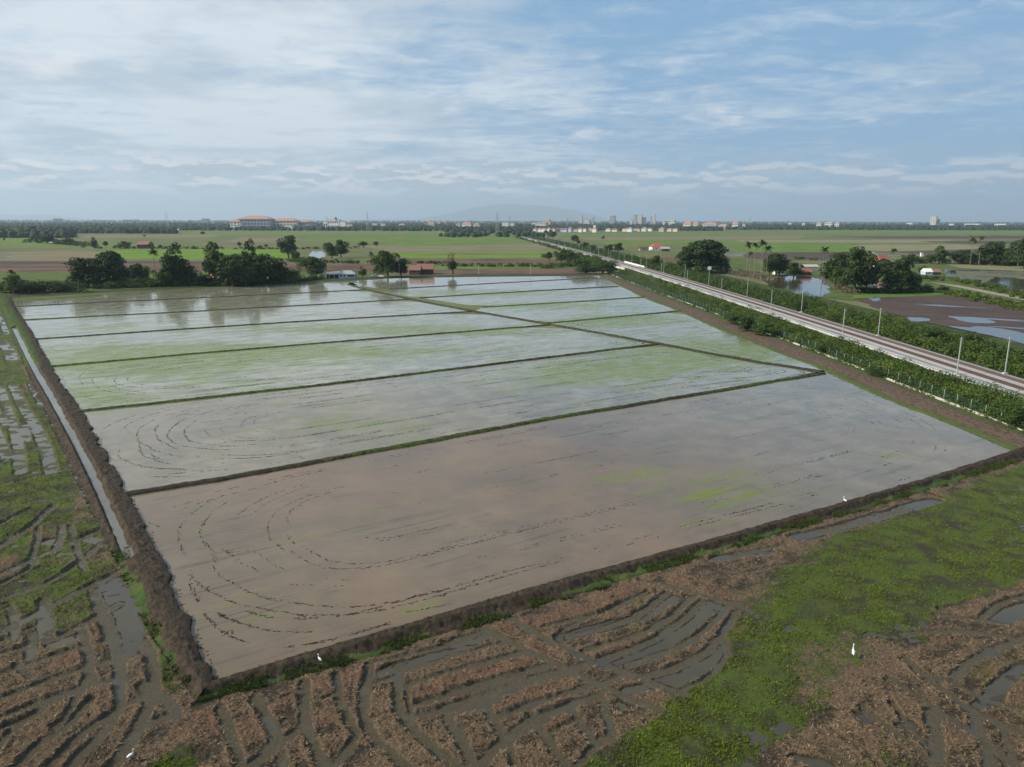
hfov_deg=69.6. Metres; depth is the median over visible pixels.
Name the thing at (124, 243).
tree
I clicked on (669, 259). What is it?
field
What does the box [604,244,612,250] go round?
tree
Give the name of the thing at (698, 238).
field
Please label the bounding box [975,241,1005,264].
tree
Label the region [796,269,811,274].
house
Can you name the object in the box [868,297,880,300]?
pond
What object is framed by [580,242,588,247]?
tree
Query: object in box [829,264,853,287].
tree
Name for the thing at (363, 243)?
tree
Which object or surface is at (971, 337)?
bush
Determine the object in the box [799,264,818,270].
house
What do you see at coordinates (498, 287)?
paddy water
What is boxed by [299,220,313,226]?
building
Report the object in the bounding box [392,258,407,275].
tree
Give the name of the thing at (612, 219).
tower
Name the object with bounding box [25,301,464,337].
paddy water
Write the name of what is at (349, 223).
building
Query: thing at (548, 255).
tree
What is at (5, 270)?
field
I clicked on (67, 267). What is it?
field
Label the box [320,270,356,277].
village house
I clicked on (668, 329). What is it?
paddy water
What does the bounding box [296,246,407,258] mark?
field
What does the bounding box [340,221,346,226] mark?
building
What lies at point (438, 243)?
field
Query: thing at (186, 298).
bund
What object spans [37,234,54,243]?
tree
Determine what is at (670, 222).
building
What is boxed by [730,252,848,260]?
field
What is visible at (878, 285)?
house
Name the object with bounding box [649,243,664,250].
house
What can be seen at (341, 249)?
tree
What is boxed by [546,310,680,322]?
bund
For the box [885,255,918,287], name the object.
tree
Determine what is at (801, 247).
field
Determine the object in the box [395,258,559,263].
field
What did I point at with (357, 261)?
shrubs
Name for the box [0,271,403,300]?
field
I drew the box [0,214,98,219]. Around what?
hill
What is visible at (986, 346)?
bush
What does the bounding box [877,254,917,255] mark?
channel wall
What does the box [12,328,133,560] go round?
ditch water
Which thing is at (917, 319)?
pond
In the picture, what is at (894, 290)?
shrubs
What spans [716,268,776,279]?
shrubs
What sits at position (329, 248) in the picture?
tree
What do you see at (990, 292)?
road
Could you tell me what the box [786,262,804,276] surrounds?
tree
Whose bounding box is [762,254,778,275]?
tree
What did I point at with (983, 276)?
field
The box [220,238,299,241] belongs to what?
field
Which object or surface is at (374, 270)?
bush
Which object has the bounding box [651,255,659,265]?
tree
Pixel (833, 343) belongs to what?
shrubs
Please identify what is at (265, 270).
tree
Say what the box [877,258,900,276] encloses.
tree
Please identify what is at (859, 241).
field
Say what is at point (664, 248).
house
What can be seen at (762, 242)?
coconut palm
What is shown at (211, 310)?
bund
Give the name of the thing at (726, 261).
bare tree
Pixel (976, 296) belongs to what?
shrubs
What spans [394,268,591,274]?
field
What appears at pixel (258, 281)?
shrubs
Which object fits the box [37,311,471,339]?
bund
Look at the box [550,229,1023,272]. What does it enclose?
field
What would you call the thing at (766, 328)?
bush
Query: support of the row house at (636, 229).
on the ground at (739, 276)
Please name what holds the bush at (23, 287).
on the field at (49, 276)
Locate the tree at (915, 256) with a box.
[901,254,919,261]
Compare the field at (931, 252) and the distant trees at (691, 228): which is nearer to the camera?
the field at (931, 252)
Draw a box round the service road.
[522,237,1023,399]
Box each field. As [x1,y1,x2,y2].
[0,231,547,263]
[0,238,204,248]
[0,251,121,260]
[0,254,12,258]
[0,261,202,263]
[0,264,203,272]
[0,267,201,267]
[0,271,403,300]
[0,309,238,766]
[74,235,218,237]
[99,249,298,258]
[155,231,494,234]
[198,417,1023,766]
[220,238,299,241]
[268,234,514,236]
[275,263,381,270]
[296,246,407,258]
[301,237,519,241]
[362,244,547,252]
[378,240,532,245]
[383,264,558,268]
[391,251,549,257]
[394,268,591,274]
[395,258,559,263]
[401,253,545,254]
[434,266,577,268]
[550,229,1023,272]
[558,233,798,236]
[579,236,805,239]
[583,464,1023,766]
[597,239,829,244]
[651,258,765,269]
[660,257,678,262]
[724,252,746,255]
[729,244,854,251]
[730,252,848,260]
[736,240,950,242]
[755,264,1023,299]
[800,231,1023,233]
[828,236,1023,238]
[852,244,982,250]
[852,291,945,297]
[853,295,1023,338]
[897,248,1017,253]
[918,241,1017,243]
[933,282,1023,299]
[941,269,1023,289]
[943,263,1023,270]
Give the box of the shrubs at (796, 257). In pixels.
[793,256,849,265]
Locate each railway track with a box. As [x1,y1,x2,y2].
[522,236,1023,383]
[524,237,1023,389]
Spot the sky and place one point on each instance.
(678, 110)
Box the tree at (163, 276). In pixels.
[150,268,173,286]
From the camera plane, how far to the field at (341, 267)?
538.10 m
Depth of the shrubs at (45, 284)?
345.80 m
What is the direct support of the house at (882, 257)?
on the field at (836, 293)
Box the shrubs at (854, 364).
[646,286,1022,426]
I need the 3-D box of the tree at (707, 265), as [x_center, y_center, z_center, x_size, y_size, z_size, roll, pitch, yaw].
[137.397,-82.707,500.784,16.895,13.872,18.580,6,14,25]
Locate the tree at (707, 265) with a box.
[704,256,725,271]
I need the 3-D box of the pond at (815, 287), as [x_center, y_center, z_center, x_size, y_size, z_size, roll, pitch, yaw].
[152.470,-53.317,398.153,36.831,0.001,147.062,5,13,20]
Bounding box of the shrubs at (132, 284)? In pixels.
[90,279,218,288]
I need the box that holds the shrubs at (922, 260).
[899,257,1023,265]
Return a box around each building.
[122,220,139,222]
[229,219,242,227]
[238,216,273,226]
[273,218,299,226]
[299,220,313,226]
[327,220,340,226]
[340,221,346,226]
[346,220,352,226]
[535,222,547,225]
[584,219,590,223]
[668,220,675,224]
[683,221,692,226]
[702,222,719,225]
[732,222,739,226]
[824,222,833,226]
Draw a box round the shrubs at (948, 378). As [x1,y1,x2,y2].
[609,267,1023,423]
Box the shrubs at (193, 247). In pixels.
[81,245,359,248]
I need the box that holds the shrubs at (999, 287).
[921,275,1023,298]
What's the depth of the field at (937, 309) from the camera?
285.73 m
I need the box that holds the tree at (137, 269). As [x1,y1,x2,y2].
[127,263,150,278]
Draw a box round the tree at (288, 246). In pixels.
[276,235,296,257]
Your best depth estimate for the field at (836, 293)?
403.45 m
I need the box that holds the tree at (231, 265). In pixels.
[215,253,249,285]
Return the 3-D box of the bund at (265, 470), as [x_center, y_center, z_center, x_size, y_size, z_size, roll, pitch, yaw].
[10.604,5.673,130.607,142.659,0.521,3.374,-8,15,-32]
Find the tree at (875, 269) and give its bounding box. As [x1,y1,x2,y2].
[859,259,881,292]
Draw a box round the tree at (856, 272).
[840,246,878,292]
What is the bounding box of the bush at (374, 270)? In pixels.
[372,265,385,274]
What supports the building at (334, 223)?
on the ground at (739, 276)
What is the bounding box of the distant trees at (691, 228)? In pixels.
[525,225,722,230]
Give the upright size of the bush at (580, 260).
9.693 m
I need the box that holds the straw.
[0,470,1023,766]
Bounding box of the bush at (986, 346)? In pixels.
[977,342,1002,354]
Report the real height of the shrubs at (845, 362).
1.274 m
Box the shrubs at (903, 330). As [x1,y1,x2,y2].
[645,264,1023,375]
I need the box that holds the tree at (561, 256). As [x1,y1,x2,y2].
[554,250,566,261]
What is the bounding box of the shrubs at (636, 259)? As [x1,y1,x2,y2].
[530,236,691,270]
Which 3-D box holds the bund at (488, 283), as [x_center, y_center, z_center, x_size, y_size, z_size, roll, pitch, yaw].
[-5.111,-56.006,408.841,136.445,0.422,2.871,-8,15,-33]
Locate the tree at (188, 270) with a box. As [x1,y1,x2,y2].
[176,258,197,280]
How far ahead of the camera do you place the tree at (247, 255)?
394.40 m
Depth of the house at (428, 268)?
472.24 m
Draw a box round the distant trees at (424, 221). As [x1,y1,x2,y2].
[0,219,1023,223]
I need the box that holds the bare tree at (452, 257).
[447,253,454,273]
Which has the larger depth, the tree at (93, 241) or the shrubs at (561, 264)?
the tree at (93, 241)
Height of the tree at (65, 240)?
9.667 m
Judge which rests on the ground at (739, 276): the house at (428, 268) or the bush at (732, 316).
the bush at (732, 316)
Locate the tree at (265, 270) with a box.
[252,253,279,283]
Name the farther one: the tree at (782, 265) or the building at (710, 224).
the building at (710, 224)
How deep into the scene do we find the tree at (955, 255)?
593.79 m
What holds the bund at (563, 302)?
on the ground at (739, 276)
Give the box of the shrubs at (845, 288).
[821,273,861,293]
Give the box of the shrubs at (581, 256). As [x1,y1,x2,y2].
[541,252,608,264]
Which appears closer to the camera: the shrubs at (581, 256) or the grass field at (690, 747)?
the grass field at (690, 747)
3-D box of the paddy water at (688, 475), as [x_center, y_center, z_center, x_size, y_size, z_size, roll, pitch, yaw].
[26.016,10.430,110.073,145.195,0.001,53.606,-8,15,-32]
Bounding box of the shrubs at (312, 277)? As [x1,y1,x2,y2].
[266,275,324,282]
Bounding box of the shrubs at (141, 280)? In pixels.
[118,276,221,286]
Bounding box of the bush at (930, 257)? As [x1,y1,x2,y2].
[923,254,937,263]
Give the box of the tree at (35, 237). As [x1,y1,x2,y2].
[28,235,39,240]
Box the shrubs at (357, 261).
[260,257,447,263]
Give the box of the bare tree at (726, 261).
[722,257,731,272]
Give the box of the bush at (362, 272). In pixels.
[357,266,366,275]
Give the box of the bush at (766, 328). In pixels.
[750,323,775,334]
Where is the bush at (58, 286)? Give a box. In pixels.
[42,281,71,290]
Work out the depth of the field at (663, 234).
1847.73 m
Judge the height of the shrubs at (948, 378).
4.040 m
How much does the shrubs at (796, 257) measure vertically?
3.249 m
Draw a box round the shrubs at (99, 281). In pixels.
[65,277,123,286]
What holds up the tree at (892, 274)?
on the field at (865, 295)
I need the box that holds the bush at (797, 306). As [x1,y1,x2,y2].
[790,299,810,310]
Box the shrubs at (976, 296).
[939,288,1023,310]
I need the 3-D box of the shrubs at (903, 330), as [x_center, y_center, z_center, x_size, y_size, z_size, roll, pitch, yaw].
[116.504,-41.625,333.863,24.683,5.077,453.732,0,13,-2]
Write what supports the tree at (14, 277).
on the field at (49, 276)
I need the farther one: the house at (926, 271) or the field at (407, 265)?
the field at (407, 265)
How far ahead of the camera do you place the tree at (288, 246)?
657.91 m
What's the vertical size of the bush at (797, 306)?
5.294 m
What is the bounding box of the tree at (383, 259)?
[369,250,399,276]
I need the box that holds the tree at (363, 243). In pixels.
[358,241,367,247]
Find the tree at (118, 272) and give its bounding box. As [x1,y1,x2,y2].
[108,265,134,281]
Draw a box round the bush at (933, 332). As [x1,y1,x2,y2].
[918,326,949,340]
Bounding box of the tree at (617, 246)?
[612,243,623,250]
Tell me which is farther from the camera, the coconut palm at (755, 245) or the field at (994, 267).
the field at (994, 267)
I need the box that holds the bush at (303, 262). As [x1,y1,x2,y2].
[295,257,308,270]
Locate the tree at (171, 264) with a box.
[159,242,185,281]
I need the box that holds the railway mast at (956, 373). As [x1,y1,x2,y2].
[954,337,962,374]
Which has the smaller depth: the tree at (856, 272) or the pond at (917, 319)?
the pond at (917, 319)
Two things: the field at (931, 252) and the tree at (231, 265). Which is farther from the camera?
the field at (931, 252)
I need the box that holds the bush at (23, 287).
[13,279,40,292]
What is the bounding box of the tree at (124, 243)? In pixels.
[120,241,131,246]
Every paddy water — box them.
[13,282,359,305]
[16,291,402,318]
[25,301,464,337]
[38,314,544,364]
[53,327,650,408]
[83,347,817,490]
[128,371,1009,678]
[349,276,602,288]
[384,278,617,296]
[424,286,640,305]
[476,298,674,321]
[551,313,819,369]
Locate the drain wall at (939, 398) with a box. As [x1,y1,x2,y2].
[605,272,1023,430]
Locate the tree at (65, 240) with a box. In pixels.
[61,238,73,243]
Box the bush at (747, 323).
[738,316,756,330]
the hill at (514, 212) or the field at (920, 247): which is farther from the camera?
the hill at (514, 212)
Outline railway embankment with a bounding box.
[521,236,1023,399]
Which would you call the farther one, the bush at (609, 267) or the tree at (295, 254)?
the tree at (295, 254)
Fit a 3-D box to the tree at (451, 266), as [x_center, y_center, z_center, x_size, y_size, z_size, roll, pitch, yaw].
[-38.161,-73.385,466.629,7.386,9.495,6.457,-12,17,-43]
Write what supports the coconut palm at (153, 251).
on the field at (49, 276)
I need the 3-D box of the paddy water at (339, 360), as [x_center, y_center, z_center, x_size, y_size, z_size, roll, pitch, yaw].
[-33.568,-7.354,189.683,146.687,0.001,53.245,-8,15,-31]
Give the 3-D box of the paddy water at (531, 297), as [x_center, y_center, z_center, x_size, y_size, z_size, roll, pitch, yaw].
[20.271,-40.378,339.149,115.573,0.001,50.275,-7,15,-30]
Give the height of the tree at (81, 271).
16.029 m
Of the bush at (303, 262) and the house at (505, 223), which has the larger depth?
the house at (505, 223)
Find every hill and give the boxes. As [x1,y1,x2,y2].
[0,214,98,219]
[342,219,412,220]
[404,204,616,220]
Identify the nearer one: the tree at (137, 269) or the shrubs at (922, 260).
the tree at (137, 269)
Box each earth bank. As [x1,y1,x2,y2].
[0,292,214,700]
[8,273,602,297]
[200,447,1023,702]
[602,273,1023,450]
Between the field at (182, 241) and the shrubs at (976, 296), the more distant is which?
the field at (182, 241)
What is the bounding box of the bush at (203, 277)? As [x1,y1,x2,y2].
[184,271,212,282]
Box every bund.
[15,289,364,306]
[24,299,408,319]
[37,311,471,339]
[51,324,549,366]
[79,343,659,411]
[123,372,825,495]
[346,284,824,372]
[390,277,596,288]
[420,286,618,297]
[483,296,645,307]
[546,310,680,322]
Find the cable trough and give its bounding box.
[608,261,1017,396]
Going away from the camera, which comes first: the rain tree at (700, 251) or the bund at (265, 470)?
the bund at (265, 470)
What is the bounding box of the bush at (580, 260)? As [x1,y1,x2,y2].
[570,257,592,268]
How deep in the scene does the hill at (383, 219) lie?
38238.58 m
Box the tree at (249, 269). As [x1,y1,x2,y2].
[234,261,258,285]
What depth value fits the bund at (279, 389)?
156.65 m
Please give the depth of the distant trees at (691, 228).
2655.92 m
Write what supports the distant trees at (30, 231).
on the field at (182, 241)
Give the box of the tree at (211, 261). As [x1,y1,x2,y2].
[202,241,227,280]
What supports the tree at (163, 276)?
on the field at (49, 276)
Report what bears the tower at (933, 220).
on the ground at (739, 276)
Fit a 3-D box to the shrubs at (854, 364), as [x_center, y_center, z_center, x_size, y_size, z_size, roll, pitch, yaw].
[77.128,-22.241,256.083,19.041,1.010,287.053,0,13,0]
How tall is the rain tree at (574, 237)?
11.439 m
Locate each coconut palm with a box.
[147,248,158,278]
[744,241,752,272]
[752,242,759,278]
[757,239,768,279]
[763,245,772,276]
[820,246,828,283]
[968,235,976,264]
[978,236,985,264]
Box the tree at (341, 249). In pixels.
[334,239,349,257]
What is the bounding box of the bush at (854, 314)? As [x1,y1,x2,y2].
[841,312,865,323]
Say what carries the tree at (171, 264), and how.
on the field at (49, 276)
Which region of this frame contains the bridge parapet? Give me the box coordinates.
[624,261,644,267]
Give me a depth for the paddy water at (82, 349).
220.68 m
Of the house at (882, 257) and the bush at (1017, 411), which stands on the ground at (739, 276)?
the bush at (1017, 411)
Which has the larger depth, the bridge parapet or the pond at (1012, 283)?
the bridge parapet
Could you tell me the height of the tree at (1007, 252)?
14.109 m
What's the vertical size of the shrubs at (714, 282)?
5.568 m
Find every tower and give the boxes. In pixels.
[579,216,582,223]
[610,216,615,223]
[637,215,642,223]
[652,215,655,223]
[930,216,937,224]
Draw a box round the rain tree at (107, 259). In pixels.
[90,250,126,282]
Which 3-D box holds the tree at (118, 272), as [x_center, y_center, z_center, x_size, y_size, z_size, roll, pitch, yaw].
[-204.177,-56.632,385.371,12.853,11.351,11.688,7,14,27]
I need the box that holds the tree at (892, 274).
[881,266,905,287]
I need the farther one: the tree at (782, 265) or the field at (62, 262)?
the field at (62, 262)
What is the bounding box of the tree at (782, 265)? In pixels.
[772,253,792,274]
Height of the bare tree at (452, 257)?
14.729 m
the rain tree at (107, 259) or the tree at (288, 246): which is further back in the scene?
the tree at (288, 246)
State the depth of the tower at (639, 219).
5165.10 m
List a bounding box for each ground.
[7,220,1022,690]
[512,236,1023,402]
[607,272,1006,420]
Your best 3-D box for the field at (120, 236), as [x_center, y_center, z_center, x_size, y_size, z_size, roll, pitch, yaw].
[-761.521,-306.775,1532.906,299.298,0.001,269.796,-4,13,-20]
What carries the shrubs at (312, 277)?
on the field at (49, 276)
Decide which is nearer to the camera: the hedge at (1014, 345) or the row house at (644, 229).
the hedge at (1014, 345)
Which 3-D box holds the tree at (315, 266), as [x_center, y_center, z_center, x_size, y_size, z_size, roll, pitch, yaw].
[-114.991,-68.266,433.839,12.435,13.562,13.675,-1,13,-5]
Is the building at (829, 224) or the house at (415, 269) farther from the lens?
the building at (829, 224)
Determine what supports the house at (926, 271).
on the field at (836, 293)
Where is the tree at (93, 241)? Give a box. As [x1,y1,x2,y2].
[90,237,96,248]
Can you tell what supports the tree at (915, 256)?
on the field at (673, 251)
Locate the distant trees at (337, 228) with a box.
[0,224,552,230]
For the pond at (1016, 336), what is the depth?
229.22 m
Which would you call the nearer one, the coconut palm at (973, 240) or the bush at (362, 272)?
the bush at (362, 272)
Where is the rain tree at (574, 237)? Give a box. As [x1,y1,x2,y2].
[571,235,578,241]
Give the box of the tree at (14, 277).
[2,273,21,294]
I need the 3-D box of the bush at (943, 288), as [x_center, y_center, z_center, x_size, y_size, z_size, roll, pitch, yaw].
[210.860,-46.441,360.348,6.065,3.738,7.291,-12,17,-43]
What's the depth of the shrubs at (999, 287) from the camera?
387.73 m
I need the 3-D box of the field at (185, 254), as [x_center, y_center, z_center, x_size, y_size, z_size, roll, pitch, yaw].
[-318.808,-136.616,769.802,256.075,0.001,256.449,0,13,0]
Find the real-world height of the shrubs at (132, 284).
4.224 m
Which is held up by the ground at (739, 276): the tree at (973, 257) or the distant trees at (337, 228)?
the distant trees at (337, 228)
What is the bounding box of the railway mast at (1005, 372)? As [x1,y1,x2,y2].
[1001,337,1010,374]
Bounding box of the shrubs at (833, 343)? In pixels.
[615,270,1023,419]
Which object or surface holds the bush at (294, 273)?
on the field at (49, 276)
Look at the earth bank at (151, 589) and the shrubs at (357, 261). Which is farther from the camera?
the shrubs at (357, 261)
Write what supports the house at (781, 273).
on the field at (836, 293)
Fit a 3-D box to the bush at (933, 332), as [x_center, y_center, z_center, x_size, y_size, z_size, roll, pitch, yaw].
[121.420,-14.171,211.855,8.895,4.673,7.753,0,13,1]
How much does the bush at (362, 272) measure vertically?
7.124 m
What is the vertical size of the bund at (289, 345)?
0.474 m
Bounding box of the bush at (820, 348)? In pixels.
[816,342,838,352]
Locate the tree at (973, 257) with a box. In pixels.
[961,252,982,264]
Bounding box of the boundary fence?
[608,270,1023,426]
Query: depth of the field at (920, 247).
971.60 m
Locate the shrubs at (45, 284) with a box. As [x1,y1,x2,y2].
[0,279,88,292]
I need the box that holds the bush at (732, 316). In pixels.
[721,312,742,323]
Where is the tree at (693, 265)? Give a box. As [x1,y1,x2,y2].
[678,256,699,270]
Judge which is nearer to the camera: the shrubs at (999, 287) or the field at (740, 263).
the shrubs at (999, 287)
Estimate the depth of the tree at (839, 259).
378.90 m
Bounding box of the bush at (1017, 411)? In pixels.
[1001,402,1023,426]
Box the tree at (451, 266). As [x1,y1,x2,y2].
[447,260,457,274]
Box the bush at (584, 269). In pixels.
[572,264,596,273]
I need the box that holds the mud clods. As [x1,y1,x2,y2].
[14,279,999,678]
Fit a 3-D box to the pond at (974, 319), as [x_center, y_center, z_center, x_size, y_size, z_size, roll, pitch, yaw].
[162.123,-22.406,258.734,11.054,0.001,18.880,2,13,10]
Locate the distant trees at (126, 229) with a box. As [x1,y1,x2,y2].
[47,225,177,233]
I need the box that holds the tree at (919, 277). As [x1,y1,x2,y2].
[907,271,922,288]
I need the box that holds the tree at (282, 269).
[271,261,291,282]
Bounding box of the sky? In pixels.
[0,0,1023,221]
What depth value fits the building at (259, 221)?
2707.06 m
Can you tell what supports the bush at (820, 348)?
on the ground at (739, 276)
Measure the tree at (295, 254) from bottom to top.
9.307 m
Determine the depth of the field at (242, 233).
1899.77 m
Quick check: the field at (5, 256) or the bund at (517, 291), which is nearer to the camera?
the bund at (517, 291)
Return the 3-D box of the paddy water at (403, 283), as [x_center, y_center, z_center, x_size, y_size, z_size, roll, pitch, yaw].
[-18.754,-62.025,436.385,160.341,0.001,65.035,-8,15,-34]
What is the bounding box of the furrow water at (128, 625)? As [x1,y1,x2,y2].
[0,313,1023,766]
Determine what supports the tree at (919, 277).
on the field at (865, 295)
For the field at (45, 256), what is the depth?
706.01 m
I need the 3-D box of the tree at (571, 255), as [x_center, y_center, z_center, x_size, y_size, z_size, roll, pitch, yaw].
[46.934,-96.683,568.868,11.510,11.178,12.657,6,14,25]
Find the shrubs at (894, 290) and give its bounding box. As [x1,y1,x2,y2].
[852,286,934,293]
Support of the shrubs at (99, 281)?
on the field at (49, 276)
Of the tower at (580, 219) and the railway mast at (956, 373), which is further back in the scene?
the tower at (580, 219)
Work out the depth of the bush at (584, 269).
475.91 m
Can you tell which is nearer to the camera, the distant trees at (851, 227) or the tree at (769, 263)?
the tree at (769, 263)
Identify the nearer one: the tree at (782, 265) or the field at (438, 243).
the tree at (782, 265)
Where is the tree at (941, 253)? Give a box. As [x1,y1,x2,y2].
[934,245,950,263]
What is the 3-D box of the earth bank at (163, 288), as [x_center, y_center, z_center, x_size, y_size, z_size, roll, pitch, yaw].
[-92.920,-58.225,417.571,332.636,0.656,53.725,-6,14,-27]
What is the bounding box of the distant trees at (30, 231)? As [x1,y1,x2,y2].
[0,226,76,237]
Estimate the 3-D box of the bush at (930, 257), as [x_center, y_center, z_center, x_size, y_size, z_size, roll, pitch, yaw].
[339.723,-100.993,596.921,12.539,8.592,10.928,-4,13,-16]
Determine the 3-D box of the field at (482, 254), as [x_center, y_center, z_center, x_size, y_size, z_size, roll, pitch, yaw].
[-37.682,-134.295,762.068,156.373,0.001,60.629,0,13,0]
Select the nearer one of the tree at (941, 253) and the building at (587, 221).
the tree at (941, 253)
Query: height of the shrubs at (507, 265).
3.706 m
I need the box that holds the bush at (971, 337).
[959,331,984,342]
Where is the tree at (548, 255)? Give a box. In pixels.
[545,252,551,261]
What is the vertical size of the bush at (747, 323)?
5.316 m
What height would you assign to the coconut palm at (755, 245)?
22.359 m
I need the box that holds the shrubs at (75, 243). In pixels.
[23,239,98,245]
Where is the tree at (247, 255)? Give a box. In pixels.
[240,238,256,276]
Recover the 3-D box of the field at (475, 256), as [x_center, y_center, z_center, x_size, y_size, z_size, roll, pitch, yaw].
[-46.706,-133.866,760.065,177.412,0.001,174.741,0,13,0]
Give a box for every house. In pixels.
[136,241,153,247]
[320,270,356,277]
[408,265,422,274]
[417,264,433,273]
[462,222,471,226]
[502,222,509,225]
[633,228,640,231]
[639,247,648,250]
[641,227,647,231]
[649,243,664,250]
[660,247,669,250]
[772,269,785,274]
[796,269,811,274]
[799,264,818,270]
[875,255,888,274]
[875,281,885,287]
[921,268,932,274]
[932,269,940,274]
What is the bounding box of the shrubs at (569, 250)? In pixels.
[515,235,617,263]
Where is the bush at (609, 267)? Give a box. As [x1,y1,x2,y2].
[589,260,619,273]
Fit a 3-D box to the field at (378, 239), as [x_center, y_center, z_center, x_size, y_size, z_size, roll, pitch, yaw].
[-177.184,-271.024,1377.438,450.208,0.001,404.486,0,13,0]
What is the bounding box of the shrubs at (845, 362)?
[607,273,1023,432]
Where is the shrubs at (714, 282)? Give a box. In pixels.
[644,264,813,304]
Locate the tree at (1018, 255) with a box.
[1006,238,1023,267]
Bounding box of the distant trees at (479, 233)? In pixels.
[438,228,552,236]
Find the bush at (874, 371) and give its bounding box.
[868,367,887,376]
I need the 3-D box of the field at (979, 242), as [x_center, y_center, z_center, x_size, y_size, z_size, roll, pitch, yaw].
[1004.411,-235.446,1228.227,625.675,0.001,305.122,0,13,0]
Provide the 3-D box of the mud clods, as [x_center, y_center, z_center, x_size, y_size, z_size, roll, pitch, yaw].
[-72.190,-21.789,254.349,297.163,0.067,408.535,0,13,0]
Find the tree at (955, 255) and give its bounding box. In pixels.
[949,249,970,263]
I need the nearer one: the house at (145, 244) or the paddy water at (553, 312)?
the paddy water at (553, 312)
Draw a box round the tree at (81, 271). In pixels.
[63,257,107,287]
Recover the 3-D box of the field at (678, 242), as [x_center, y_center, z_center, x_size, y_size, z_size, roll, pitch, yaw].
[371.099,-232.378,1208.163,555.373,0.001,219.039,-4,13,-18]
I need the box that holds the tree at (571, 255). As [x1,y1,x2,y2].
[565,251,580,261]
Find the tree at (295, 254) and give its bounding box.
[289,250,299,258]
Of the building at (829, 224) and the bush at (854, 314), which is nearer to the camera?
the bush at (854, 314)
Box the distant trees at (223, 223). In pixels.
[0,221,1023,226]
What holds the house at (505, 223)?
on the ground at (739, 276)
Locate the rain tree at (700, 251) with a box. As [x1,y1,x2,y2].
[675,239,730,271]
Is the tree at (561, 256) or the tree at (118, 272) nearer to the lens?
the tree at (118, 272)
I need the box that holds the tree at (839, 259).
[819,251,854,287]
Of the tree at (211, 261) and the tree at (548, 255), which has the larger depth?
the tree at (548, 255)
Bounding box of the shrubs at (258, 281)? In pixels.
[206,276,302,285]
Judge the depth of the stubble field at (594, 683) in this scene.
54.55 m
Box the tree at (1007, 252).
[998,248,1017,265]
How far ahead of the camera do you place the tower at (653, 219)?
5167.73 m
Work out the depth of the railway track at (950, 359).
214.41 m
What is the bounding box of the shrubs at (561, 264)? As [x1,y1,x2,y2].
[540,262,604,269]
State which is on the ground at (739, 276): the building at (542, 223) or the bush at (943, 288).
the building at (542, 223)
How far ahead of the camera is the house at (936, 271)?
476.46 m
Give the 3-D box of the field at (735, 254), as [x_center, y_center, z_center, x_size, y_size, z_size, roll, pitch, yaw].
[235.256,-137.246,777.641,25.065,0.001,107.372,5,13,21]
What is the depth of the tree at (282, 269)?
399.86 m
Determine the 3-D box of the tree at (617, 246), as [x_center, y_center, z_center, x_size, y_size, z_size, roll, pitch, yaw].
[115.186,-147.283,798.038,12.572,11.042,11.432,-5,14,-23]
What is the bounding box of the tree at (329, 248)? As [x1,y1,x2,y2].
[324,243,339,258]
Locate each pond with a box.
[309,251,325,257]
[763,276,830,298]
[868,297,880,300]
[904,317,929,321]
[944,270,956,273]
[948,316,993,322]
[950,326,1023,343]
[986,276,1023,289]
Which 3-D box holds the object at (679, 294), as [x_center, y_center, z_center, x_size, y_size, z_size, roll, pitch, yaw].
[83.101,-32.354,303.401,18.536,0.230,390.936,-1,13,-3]
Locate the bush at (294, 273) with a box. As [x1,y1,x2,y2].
[287,267,306,280]
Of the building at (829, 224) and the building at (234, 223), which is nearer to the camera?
the building at (234, 223)
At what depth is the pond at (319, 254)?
736.05 m
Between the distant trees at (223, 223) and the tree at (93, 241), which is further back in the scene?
the distant trees at (223, 223)
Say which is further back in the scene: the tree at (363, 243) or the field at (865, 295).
the tree at (363, 243)
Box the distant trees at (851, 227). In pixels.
[675,225,1023,229]
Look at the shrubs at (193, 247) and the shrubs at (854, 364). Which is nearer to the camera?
the shrubs at (854, 364)
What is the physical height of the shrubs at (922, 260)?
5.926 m
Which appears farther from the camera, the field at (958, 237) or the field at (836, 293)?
the field at (958, 237)
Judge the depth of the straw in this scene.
51.76 m
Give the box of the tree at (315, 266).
[307,256,326,275]
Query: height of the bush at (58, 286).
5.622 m
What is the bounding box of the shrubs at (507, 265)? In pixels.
[441,262,542,266]
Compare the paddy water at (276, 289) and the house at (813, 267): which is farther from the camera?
the house at (813, 267)
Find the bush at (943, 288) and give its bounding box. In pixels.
[936,285,950,290]
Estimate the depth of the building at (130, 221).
5830.72 m
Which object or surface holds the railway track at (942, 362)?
on the railway embankment

